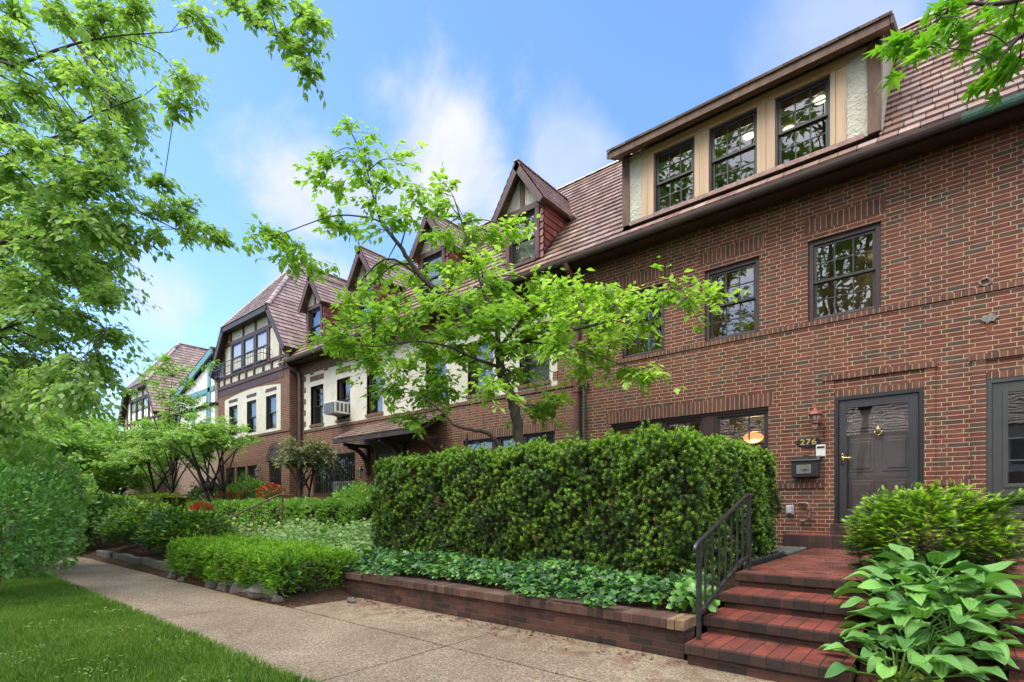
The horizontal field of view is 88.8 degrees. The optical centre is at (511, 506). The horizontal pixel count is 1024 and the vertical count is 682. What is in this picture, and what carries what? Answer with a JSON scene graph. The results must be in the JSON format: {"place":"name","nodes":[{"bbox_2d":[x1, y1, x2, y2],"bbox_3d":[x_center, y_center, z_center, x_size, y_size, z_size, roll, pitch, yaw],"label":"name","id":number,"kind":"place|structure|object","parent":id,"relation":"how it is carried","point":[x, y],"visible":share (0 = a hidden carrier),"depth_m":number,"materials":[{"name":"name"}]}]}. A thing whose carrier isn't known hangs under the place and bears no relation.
{"place":"outdoors","nodes":[
{"label":"outdoors","id":0,"kind":"place"},
{"bbox_2d":[0,564,322,681],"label":"lawn","id":1,"kind":"structure","parent":0,"point":[121,657],"depth_m":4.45,"materials":[{"name":"plant"}]},
{"bbox_2d":[0,390,75,461],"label":"background tree","id":2,"kind":"object","parent":1,"relation":"on","point":[15,436],"visible":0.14,"depth_m":15.43,"materials":[{"name":"green plant"}]},
{"bbox_2d":[0,458,86,582],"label":"blue green bush","id":3,"kind":"object","parent":1,"relation":"on","point":[38,522],"visible":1,"depth_m":7.49,"materials":[{"name":"green plant"}]},
{"bbox_2d":[0,435,90,574],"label":"lilac shrub","id":4,"kind":"object","parent":1,"relation":"on","point":[18,450],"visible":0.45,"depth_m":10.40,"materials":[{"name":"green plant"}]},
{"bbox_2d":[0,452,102,556],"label":"lilac shrub","id":5,"kind":"object","parent":1,"relation":"on","point":[93,487],"visible":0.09,"depth_m":14.32,"materials":[{"name":"green plant"}]},
{"bbox_2d":[0,584,237,681],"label":"clover","id":6,"kind":"object","parent":1,"relation":"on","point":[159,639],"visible":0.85,"depth_m":4.95,"materials":[{"name":"green plant"}]},
{"bbox_2d":[0,0,336,438],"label":"street tree","id":7,"kind":"object","parent":1,"relation":"on","point":[31,380],"visible":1,"depth_m":8.55,"materials":[{"name":"green plant"}]},
{"bbox_2d":[32,554,775,681],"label":"sidewalk","id":8,"kind":"structure","parent":0,"point":[325,642],"depth_m":5.00,"materials":[{"name":"concrete"}]},
{"bbox_2d":[206,621,586,681],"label":"joint fill","id":9,"kind":"object","parent":8,"relation":"in","point":[409,637],"depth_m":5.25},
{"bbox_2d":[271,593,284,601],"bbox_3d":[-3.137,1.259,7.065,0.272,0.160,0.164,0,0,40],"label":"edging rock","id":10,"kind":"object","parent":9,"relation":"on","point":[276,597],"visible":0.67,"depth_m":7.03,"materials":[{"name":"stone"}]},
{"bbox_2d":[877,666,943,681],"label":"weed","id":11,"kind":"object","parent":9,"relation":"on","point":[917,675],"visible":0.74,"depth_m":3.42,"materials":[{"name":"green plant"}]},
{"bbox_2d":[165,548,1006,681],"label":"leaf litter","id":12,"kind":"object","parent":8,"relation":"on","point":[626,651],"visible":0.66,"depth_m":5.93,"materials":[{"name":"plant"}]},
{"bbox_2d":[0,0,945,488],"label":"sky","id":13,"kind":"structure","parent":0,"point":[552,86],"materials":[{"name":"blue"}]},
{"bbox_2d":[14,512,1007,681],"bbox_3d":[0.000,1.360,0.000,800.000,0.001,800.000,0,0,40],"label":"ground","id":14,"kind":"structure","parent":0,"point":[856,662],"depth_m":5.73,"materials":[{"name":"soil"}]},
{"bbox_2d":[117,343,217,499],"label":"teal trimmed house","id":15,"kind":"structure","parent":14,"relation":"on","point":[207,385],"depth_m":28.91,"materials":[{"name":"paint"}]},
{"bbox_2d":[67,525,381,608],"bbox_3d":[-21.170,0.847,26.312,53.800,1.027,6.960,0,0,40],"label":"garden bed","id":16,"kind":"object","parent":14,"relation":"on","point":[338,592],"visible":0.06,"depth_m":10.27,"materials":[{"name":"soil"}]},
{"bbox_2d":[15,407,133,494],"bbox_3d":[-19.968,-1.540,23.023,6.557,5.834,5.543,0,0,40],"label":"background tree","id":17,"kind":"object","parent":16,"relation":"on","point":[86,452],"visible":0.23,"depth_m":23.27,"materials":[{"name":"green plant"}]},
{"bbox_2d":[29,407,122,495],"bbox_3d":[-29.913,-3.270,35.097,10.702,9.297,8.071,0,0,18],"label":"background tree","id":18,"kind":"object","parent":16,"relation":"on","point":[88,414],"visible":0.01,"depth_m":35.06,"materials":[{"name":"green plant"}]},
{"bbox_2d":[31,393,139,493],"bbox_3d":[-24.422,-2.882,28.600,7.310,8.519,6.742,0,0,-7],"label":"background tree","id":19,"kind":"object","parent":16,"relation":"on","point":[85,427],"visible":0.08,"depth_m":28.99,"materials":[{"name":"green plant"}]},
{"bbox_2d":[103,550,116,557],"bbox_3d":[-9.793,1.220,12.732,0.660,0.260,0.140,0,0,40],"label":"edging stone","id":20,"kind":"object","parent":16,"relation":"on","point":[107,553],"visible":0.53,"depth_m":12.60,"materials":[{"name":"stone"}]},
{"bbox_2d":[77,493,146,544],"bbox_3d":[-12.126,0.445,15.535,4.590,1.691,2.552,0,0,40],"label":"dark shrub","id":21,"kind":"object","parent":16,"relation":"in","point":[107,503],"visible":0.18,"depth_m":14.64,"materials":[{"name":"green plant"}]},
{"bbox_2d":[53,421,176,495],"bbox_3d":[-20.489,-1.572,27.147,5.988,5.897,5.308,0,0,11],"label":"background tree","id":22,"kind":"object","parent":16,"relation":"on","point":[126,482],"visible":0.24,"depth_m":26.52,"materials":[{"name":"green plant"}]},
{"bbox_2d":[98,491,146,523],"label":"round shrub","id":23,"kind":"object","parent":16,"relation":"on","point":[129,497],"visible":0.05,"depth_m":18.02,"materials":[{"name":"green plant"}]},
{"bbox_2d":[121,553,134,561],"bbox_3d":[-8.679,1.215,11.819,0.660,0.270,0.120,0,0,40],"label":"edging stone","id":24,"kind":"object","parent":16,"relation":"on","point":[124,556],"visible":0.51,"depth_m":11.73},
{"bbox_2d":[129,556,141,563],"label":"edging stone","id":25,"kind":"object","parent":16,"relation":"on","point":[136,559],"visible":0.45,"depth_m":11.24,"materials":[{"name":"stone"}]},
{"bbox_2d":[92,502,198,550],"bbox_3d":[-9.127,0.572,13.066,3.954,1.438,2.254,0,0,40],"label":"dark shrub","id":26,"kind":"object","parent":16,"relation":"on","point":[123,524],"visible":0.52,"depth_m":12.48,"materials":[{"name":"green plant"}]},
{"bbox_2d":[142,557,156,565],"bbox_3d":[-7.566,1.210,10.906,0.660,0.280,0.100,0,0,40],"label":"edging stone","id":27,"kind":"object","parent":16,"relation":"on","point":[147,561],"visible":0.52,"depth_m":10.82,"materials":[{"name":"stone"}]},
{"bbox_2d":[85,415,216,492],"bbox_3d":[-14.816,-1.580,22.121,6.300,4.721,4.898,0,0,40],"label":"garden tree","id":28,"kind":"object","parent":16,"relation":"on","point":[149,456],"visible":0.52,"depth_m":21.72,"materials":[{"name":"green plant"}]},
{"bbox_2d":[152,560,162,569],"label":"edging stone","id":29,"kind":"object","parent":16,"relation":"on","point":[157,564],"visible":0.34,"depth_m":10.36,"materials":[{"name":"stone"}]},
{"bbox_2d":[123,491,192,514],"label":"mounded hedge","id":30,"kind":"object","parent":16,"relation":"on","point":[157,498],"visible":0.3,"depth_m":19.27,"materials":[{"name":"green plant"}]},
{"bbox_2d":[116,349,220,497],"bbox_3d":[-12.876,-2.635,19.532,3.288,6.176,3.151,0,0,40],"label":"garden tree","id":31,"kind":"object","parent":16,"relation":"on","point":[189,401],"visible":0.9,"depth_m":19.44,"materials":[{"name":"green plant"}]},
{"bbox_2d":[130,504,242,553],"bbox_3d":[-7.000,0.604,11.210,3.086,1.368,1.964,0,0,40],"label":"dark shrub","id":32,"kind":"object","parent":16,"relation":"on","point":[192,519],"visible":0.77,"depth_m":10.77,"materials":[{"name":"green plant"}]},
{"bbox_2d":[126,406,264,502],"bbox_3d":[-11.065,-1.496,18.388,5.987,3.965,3.715,0,0,40],"label":"garden tree","id":33,"kind":"object","parent":16,"relation":"on","point":[201,435],"visible":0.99,"depth_m":17.85,"materials":[{"name":"green plant"}]},
{"bbox_2d":[189,500,213,512],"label":"azalea","id":34,"kind":"object","parent":16,"relation":"on","point":[198,505],"visible":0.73,"depth_m":17.08,"materials":[{"name":"red plant"}]},
{"bbox_2d":[185,482,229,500],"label":"round shrub","id":35,"kind":"object","parent":16,"relation":"on","point":[196,492],"visible":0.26,"depth_m":21.12,"materials":[{"name":"green plant"}]},
{"bbox_2d":[205,580,217,588],"bbox_3d":[-4.769,1.261,8.337,0.276,0.154,0.175,0,0,40],"label":"edging rock","id":36,"kind":"object","parent":16,"relation":"on","point":[210,583],"visible":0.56,"depth_m":8.29,"materials":[{"name":"stone"}]},
{"bbox_2d":[214,490,235,499],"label":"azalea","id":37,"kind":"object","parent":16,"relation":"on","point":[226,495],"visible":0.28,"depth_m":18.75,"materials":[{"name":"red plant"}]},
{"bbox_2d":[216,580,234,592],"bbox_3d":[-4.418,1.248,8.088,0.460,0.223,0.230,0,0,40],"label":"edging rock","id":38,"kind":"object","parent":16,"relation":"on","point":[221,586],"visible":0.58,"depth_m":7.99,"materials":[{"name":"stone"}]},
{"bbox_2d":[229,580,244,594],"bbox_3d":[-4.091,1.241,7.838,0.282,0.326,0.255,0,0,-5],"label":"edging rock","id":39,"kind":"object","parent":16,"relation":"on","point":[234,588],"visible":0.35,"depth_m":7.75,"materials":[{"name":"stone"}]},
{"bbox_2d":[226,472,275,500],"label":"round shrub","id":40,"kind":"object","parent":16,"relation":"on","point":[234,488],"visible":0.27,"depth_m":19.10,"materials":[{"name":"green plant"}]},
{"bbox_2d":[211,494,293,535],"bbox_3d":[-6.580,0.434,13.203,0.043,1.531,2.209,0,0,40],"label":"garden rail","id":41,"kind":"object","parent":16,"relation":"on","point":[281,495],"visible":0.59,"depth_m":13.39,"materials":[{"name":"black metal"}]},
{"bbox_2d":[235,481,278,499],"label":"round shrub","id":42,"kind":"object","parent":16,"relation":"on","point":[253,490],"visible":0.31,"depth_m":17.85,"materials":[{"name":"green plant"}]},
{"bbox_2d":[164,530,361,600],"bbox_3d":[-4.298,0.848,8.672,4.464,0.977,1.537,0,0,40],"label":"hedge","id":43,"kind":"object","parent":16,"relation":"on","point":[225,557],"visible":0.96,"depth_m":7.71,"materials":[{"name":"green plant"}]},
{"bbox_2d":[246,579,279,598],"bbox_3d":[-3.403,1.228,7.301,0.627,0.420,0.421,0,0,40],"label":"edging rock","id":44,"kind":"object","parent":16,"relation":"on","point":[255,593],"visible":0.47,"depth_m":7.19,"materials":[{"name":"stone"}]},
{"bbox_2d":[256,482,289,498],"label":"azalea","id":45,"kind":"object","parent":16,"relation":"on","point":[264,488],"visible":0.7,"depth_m":16.96,"materials":[{"name":"red plant"}]},
{"bbox_2d":[250,550,301,586],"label":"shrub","id":46,"kind":"object","parent":16,"relation":"on","point":[298,573],"visible":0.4,"depth_m":7.14,"materials":[{"name":"green plant"}]},
{"bbox_2d":[184,493,382,530],"bbox_3d":[-7.385,0.285,15.779,11.117,1.242,1.339,0,0,40],"label":"garden hedge","id":47,"kind":"object","parent":16,"relation":"on","point":[336,509],"visible":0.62,"depth_m":13.81,"materials":[{"name":"green plant"}]},
{"bbox_2d":[199,516,395,554],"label":"undergrowth","id":48,"kind":"object","parent":16,"relation":"on","point":[257,526],"visible":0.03,"depth_m":11.67,"materials":[{"name":"green plant"}]},
{"bbox_2d":[223,515,383,562],"bbox_3d":[-4.759,0.597,11.520,7.229,0.761,2.438,0,0,40],"label":"ground cover","id":49,"kind":"object","parent":16,"relation":"on","point":[290,529],"visible":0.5,"depth_m":10.88,"materials":[{"name":"green plant"}]},
{"bbox_2d":[270,435,345,498],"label":"pieris tree","id":50,"kind":"object","parent":16,"relation":"on","point":[299,457],"visible":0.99,"depth_m":16.70,"materials":[{"name":"green plant"}]},
{"bbox_2d":[331,480,383,501],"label":"fern shrub","id":51,"kind":"object","parent":16,"relation":"on","point":[368,490],"visible":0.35,"depth_m":15.57,"materials":[{"name":"green plant"}]},
{"bbox_2d":[208,262,374,498],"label":"half timbered house","id":52,"kind":"structure","parent":14,"relation":"on","point":[257,389],"depth_m":21.11,"materials":[{"name":"brick"}]},
{"bbox_2d":[227,468,234,485],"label":"window","id":53,"kind":"structure","parent":52,"relation":"in","point":[233,469],"depth_m":23.17,"materials":[{"name":"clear glass"}]},
{"bbox_2d":[231,406,236,436],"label":"window","id":54,"kind":"structure","parent":52,"relation":"in","point":[235,407],"depth_m":22.97,"materials":[{"name":"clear glass"}]},
{"bbox_2d":[231,340,241,372],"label":"window","id":55,"kind":"structure","parent":52,"relation":"in","point":[239,342],"depth_m":22.54,"materials":[{"name":"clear glass"}]},
{"bbox_2d":[237,466,245,486],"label":"window","id":56,"kind":"structure","parent":52,"relation":"in","point":[238,468],"depth_m":22.52,"materials":[{"name":"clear glass"}]},
{"bbox_2d":[243,334,253,368],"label":"window","id":57,"kind":"structure","parent":52,"relation":"in","point":[252,336],"depth_m":21.82,"materials":[{"name":"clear glass"}]},
{"bbox_2d":[248,400,255,432],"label":"window","id":58,"kind":"structure","parent":52,"relation":"in","point":[250,418],"depth_m":21.87,"materials":[{"name":"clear glass"}]},
{"bbox_2d":[248,465,256,485],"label":"window","id":59,"kind":"structure","parent":52,"relation":"in","point":[249,467],"depth_m":21.84,"materials":[{"name":"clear glass"}]},
{"bbox_2d":[255,328,266,363],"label":"window","id":60,"kind":"structure","parent":52,"relation":"in","point":[265,330],"depth_m":21.13,"materials":[{"name":"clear glass"}]},
{"bbox_2d":[267,395,275,429],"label":"window","id":61,"kind":"structure","parent":52,"relation":"in","point":[273,397],"depth_m":20.77,"materials":[{"name":"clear glass"}]},
{"bbox_2d":[277,158,633,498],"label":"stucco rowhouse","id":62,"kind":"structure","parent":14,"relation":"on","point":[367,437],"depth_m":14.65,"materials":[{"name":"brick"}]},
{"bbox_2d":[314,386,322,423],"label":"window","id":63,"kind":"structure","parent":62,"relation":"in","point":[320,388],"depth_m":19.31,"materials":[{"name":"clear glass"}]},
{"bbox_2d":[316,457,338,493],"bbox_3d":[-6.649,-1.125,18.789,1.290,1.386,0.225,0,0,40],"label":"window","id":64,"kind":"structure","parent":62,"relation":"in","point":[324,470],"depth_m":18.99,"materials":[{"name":"glass"}]},
{"bbox_2d":[324,400,349,418],"bbox_3d":[-5.875,-3.250,17.701,0.673,0.500,0.728,0,0,40],"label":"air conditioner","id":65,"kind":"object","parent":62,"relation":"attached to","point":[337,409],"visible":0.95,"depth_m":17.47,"materials":[{"name":"white plastic"}]},
{"bbox_2d":[334,453,354,480],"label":"window","id":66,"kind":"structure","parent":62,"relation":"in","point":[348,453],"depth_m":18.10,"materials":[{"name":"glass"}]},
{"bbox_2d":[340,378,349,418],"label":"window","id":67,"kind":"structure","parent":62,"relation":"in","point":[347,387],"depth_m":18.21,"materials":[{"name":"clear glass"}]},
{"bbox_2d":[370,372,382,413],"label":"window","id":68,"kind":"structure","parent":62,"relation":"in","point":[378,404],"depth_m":17.09,"materials":[{"name":"clear glass"}]},
{"bbox_2d":[374,448,395,489],"bbox_3d":[-3.956,-0.760,16.476,1.150,2.080,0.120,0,0,40],"label":"entrance door","id":69,"kind":"structure","parent":62,"relation":"in","point":[383,453],"depth_m":16.55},
{"bbox_2d":[429,352,445,401],"bbox_3d":[-2.023,-3.680,15.047,0.890,1.436,0.225,0,0,40],"label":"window","id":70,"kind":"structure","parent":62,"relation":"in","point":[444,370],"depth_m":15.18,"materials":[{"name":"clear glass"}]},
{"bbox_2d":[465,438,492,450],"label":"window","id":71,"kind":"structure","parent":62,"relation":"in","point":[488,442],"depth_m":13.94,"materials":[{"name":"glass"}]},
{"bbox_2d":[471,342,492,393],"bbox_3d":[-0.689,-3.680,13.938,0.960,1.436,0.225,0,0,40],"label":"window","id":72,"kind":"structure","parent":62,"relation":"in","point":[490,353],"depth_m":14.16,"materials":[{"name":"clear glass"}]},
{"bbox_2d":[500,436,515,447],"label":"window","id":73,"kind":"structure","parent":62,"relation":"in","point":[503,440],"depth_m":13.38,"materials":[{"name":"glass"}]},
{"bbox_2d":[523,326,549,383],"bbox_3d":[0.680,-3.680,12.800,0.960,1.436,0.225,0,0,40],"label":"window","id":74,"kind":"structure","parent":62,"relation":"in","point":[528,367],"depth_m":12.98,"materials":[{"name":"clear glass"}]},
{"bbox_2d":[525,431,554,444],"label":"window","id":75,"kind":"structure","parent":62,"relation":"in","point":[550,436],"depth_m":12.66,"materials":[{"name":"glass"}]},
{"bbox_2d":[338,569,695,660],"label":"retaining wall","id":76,"kind":"structure","parent":14,"relation":"on","point":[662,633],"depth_m":5.42,"materials":[{"name":"brick"}]},
{"bbox_2d":[377,556,785,614],"bbox_3d":[1.482,0.859,8.274,4.940,0.272,5.500,0,0,40],"label":"raised bed","id":77,"kind":"object","parent":14,"relation":"on","point":[732,582],"visible":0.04,"depth_m":5.81,"materials":[{"name":"soil"}]},
{"bbox_2d":[240,112,751,447],"bbox_3d":[-0.398,-3.151,9.374,9.048,8.104,3.440,0,0,7],"label":"garden tree","id":78,"kind":"object","parent":77,"relation":"on","point":[559,323],"visible":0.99,"depth_m":9.27,"materials":[{"name":"green plant"}]},
{"bbox_2d":[338,546,717,609],"bbox_3d":[-0.415,0.796,6.604,5.668,0.382,1.154,0,0,40],"label":"ivy","id":79,"kind":"object","parent":77,"relation":"on","point":[613,584],"visible":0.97,"depth_m":5.95,"materials":[{"name":"green plant"}]},
{"bbox_2d":[369,418,784,587],"bbox_3d":[0.826,0.031,8.518,5.952,2.125,3.699,0,0,40],"label":"tall hedge","id":80,"kind":"object","parent":77,"relation":"on","point":[653,500],"visible":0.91,"depth_m":6.58,"materials":[{"name":"green plant"}]},
{"bbox_2d":[666,577,719,612],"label":"ivy tuft","id":81,"kind":"object","parent":77,"relation":"on","point":[684,588],"visible":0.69,"depth_m":4.76,"materials":[{"name":"green plant"}]},
{"bbox_2d":[743,551,784,569],"bbox_3d":[2.848,0.708,6.856,0.926,0.184,1.896,0,0,40],"label":"lawn edging","id":82,"kind":"object","parent":77,"relation":"on","point":[774,555],"visible":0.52,"depth_m":6.54,"materials":[{"name":"plastic"}]},
{"bbox_2d":[757,546,806,555],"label":"stone slab","id":83,"kind":"structure","parent":77,"relation":"on","point":[789,550],"depth_m":7.88,"materials":[{"name":"stone"}]},
{"bbox_2d":[563,6,960,545],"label":"brick rowhouse","id":84,"kind":"structure","parent":14,"relation":"on","point":[810,200],"depth_m":8.94,"materials":[{"name":"red brick"}]},
{"bbox_2d":[612,422,653,435],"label":"window","id":85,"kind":"structure","parent":84,"relation":"in","point":[624,427],"depth_m":11.15,"materials":[{"name":"glass"}]},
{"bbox_2d":[623,285,664,358],"bbox_3d":[2.762,-3.815,10.900,0.950,1.366,0.125,0,0,40],"label":"window","id":86,"kind":"structure","parent":84,"relation":"in","point":[626,353],"depth_m":10.83,"materials":[{"name":"glass"}]},
{"bbox_2d":[663,417,703,435],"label":"window","id":87,"kind":"structure","parent":84,"relation":"in","point":[666,424],"depth_m":10.34,"materials":[{"name":"glass"}]},
{"bbox_2d":[705,257,758,341],"bbox_3d":[4.119,-3.815,9.772,0.980,1.366,0.125,0,0,40],"label":"window","id":88,"kind":"structure","parent":84,"relation":"in","point":[709,275],"depth_m":9.72,"materials":[{"name":"metal"}]},
{"bbox_2d":[715,410,767,449],"bbox_3d":[4.248,-1.091,9.678,0.960,1.278,0.125,0,0,40],"label":"window","id":89,"kind":"structure","parent":84,"relation":"in","point":[718,418],"depth_m":9.59,"materials":[{"name":"glass"}]},
{"bbox_2d":[786,505,793,513],"bbox_3d":[4.795,0.060,9.037,0.120,0.160,0.089,0,0,40],"label":"outlet cover","id":90,"kind":"object","parent":84,"relation":"attached to","point":[789,509],"visible":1,"depth_m":9.01,"materials":[{"name":"grey plastic"}]},
{"bbox_2d":[790,454,820,477],"bbox_3d":[4.961,-0.687,8.845,0.440,0.394,0.170,0,0,40],"label":"mailbox","id":91,"kind":"object","parent":84,"relation":"attached to","point":[805,466],"visible":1,"depth_m":8.79,"materials":[{"name":"black metal"}]},
{"bbox_2d":[798,502,812,521],"bbox_3d":[4.984,0.097,8.857,0.086,0.348,0.254,0,0,-25],"label":"gas pipe","id":92,"kind":"object","parent":84,"relation":"attached to","point":[808,512],"visible":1,"depth_m":8.82,"materials":[{"name":"metal"}]},
{"bbox_2d":[796,437,820,446],"bbox_3d":[5.030,-1.090,8.882,0.380,0.176,0.025,0,0,40],"label":"house number plaque","id":93,"kind":"object","parent":84,"relation":"attached to","point":[808,442],"visible":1,"depth_m":8.87,"materials":[{"name":"black metal"}]},
{"bbox_2d":[808,405,822,429],"bbox_3d":[5.045,-1.480,8.696,0.230,0.420,0.294,0,0,40],"label":"wall lantern","id":94,"kind":"object","parent":84,"relation":"attached to","point":[815,414],"depth_m":8.63,"materials":[{"name":"orange metal"}]},
{"bbox_2d":[816,444,825,455],"bbox_3d":[5.170,-0.935,8.761,0.140,0.200,0.033,0,0,40],"label":"entry keypad","id":95,"kind":"object","parent":84,"relation":"attached to","point":[821,450],"visible":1,"depth_m":8.74,"materials":[{"name":"white plastic"}]},
{"bbox_2d":[808,223,880,321],"bbox_3d":[5.480,-3.815,8.641,1.020,1.366,0.125,0,0,40],"label":"window","id":96,"kind":"structure","parent":84,"relation":"in","point":[875,229],"depth_m":8.62,"materials":[{"name":"metal"}]},
{"bbox_2d":[840,403,907,523],"bbox_3d":[5.849,-0.730,8.365,1.050,2.020,0.118,0,0,40],"label":"entrance door","id":97,"kind":"structure","parent":84,"relation":"in","point":[877,436],"depth_m":8.39,"materials":[{"name":"wood"}]},
{"bbox_2d":[839,392,918,522],"bbox_3d":[5.771,-0.738,8.271,1.040,1.995,0.121,0,0,40],"label":"door frame","id":98,"kind":"structure","parent":84,"relation":"in","point":[912,399],"depth_m":8.29,"materials":[{"name":"paint"}]},
{"bbox_2d":[684,548,897,681],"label":"brick steps","id":99,"kind":"structure","parent":14,"relation":"on","point":[785,621],"depth_m":4.43,"materials":[{"name":"brick"}]},
{"bbox_2d":[692,493,754,639],"bbox_3d":[2.039,0.491,4.955,0.036,1.258,1.718,0,0,40],"label":"handrail","id":100,"kind":"object","parent":99,"relation":"on","point":[697,549],"visible":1,"depth_m":4.77,"materials":[{"name":"metal"}]},
{"bbox_2d":[783,533,957,554],"bbox_3d":[5.498,0.578,8.147,2.200,0.245,0.559,0,0,40],"label":"door step","id":101,"kind":"object","parent":99,"relation":"on","point":[816,540],"depth_m":8.32,"materials":[{"name":"brick"}]},
{"bbox_2d":[856,556,1003,681],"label":"stair bed","id":102,"kind":"object","parent":14,"relation":"on","point":[979,663],"visible":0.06,"depth_m":3.87,"materials":[{"name":"soil"}]},
{"bbox_2d":[817,543,1023,681],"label":"hosta","id":103,"kind":"object","parent":102,"relation":"on","point":[943,589],"visible":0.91,"depth_m":3.81,"materials":[{"name":"green plant"}]},
{"bbox_2d":[838,477,1023,584],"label":"yew shrub","id":104,"kind":"object","parent":102,"relation":"on","point":[972,523],"visible":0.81,"depth_m":4.85,"materials":[{"name":"green plant"}]},
{"bbox_2d":[959,0,1023,557],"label":"brick rowhouse","id":105,"kind":"structure","parent":14,"relation":"on","point":[992,247],"depth_m":7.42,"materials":[{"name":"red brick"}]},
{"bbox_2d":[981,313,998,334],"bbox_3d":[6.779,-2.589,7.432,0.194,0.310,0.020,0,0,40],"label":"putty patch","id":106,"kind":"object","parent":105,"relation":"attached to","point":[989,318],"visible":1,"depth_m":7.43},
{"bbox_2d":[992,380,1023,520],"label":"entrance door","id":107,"kind":"structure","parent":105,"relation":"in","point":[1007,397],"depth_m":7.40,"materials":[{"name":"grey paint"}]},
{"bbox_2d":[862,0,1023,112],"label":"maple tree","id":108,"kind":"object","parent":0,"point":[913,50],"visible":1,"depth_m":4.93,"materials":[{"name":"green plant"}]},
{"bbox_2d":[980,556,1023,681],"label":"brick steps","id":109,"kind":"structure","parent":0,"point":[1013,674],"depth_m":3.72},
{"bbox_2d":[974,538,1023,557],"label":"door step","id":110,"kind":"object","parent":109,"relation":"on","point":[1022,547],"depth_m":6.86,"materials":[{"name":"brick"}]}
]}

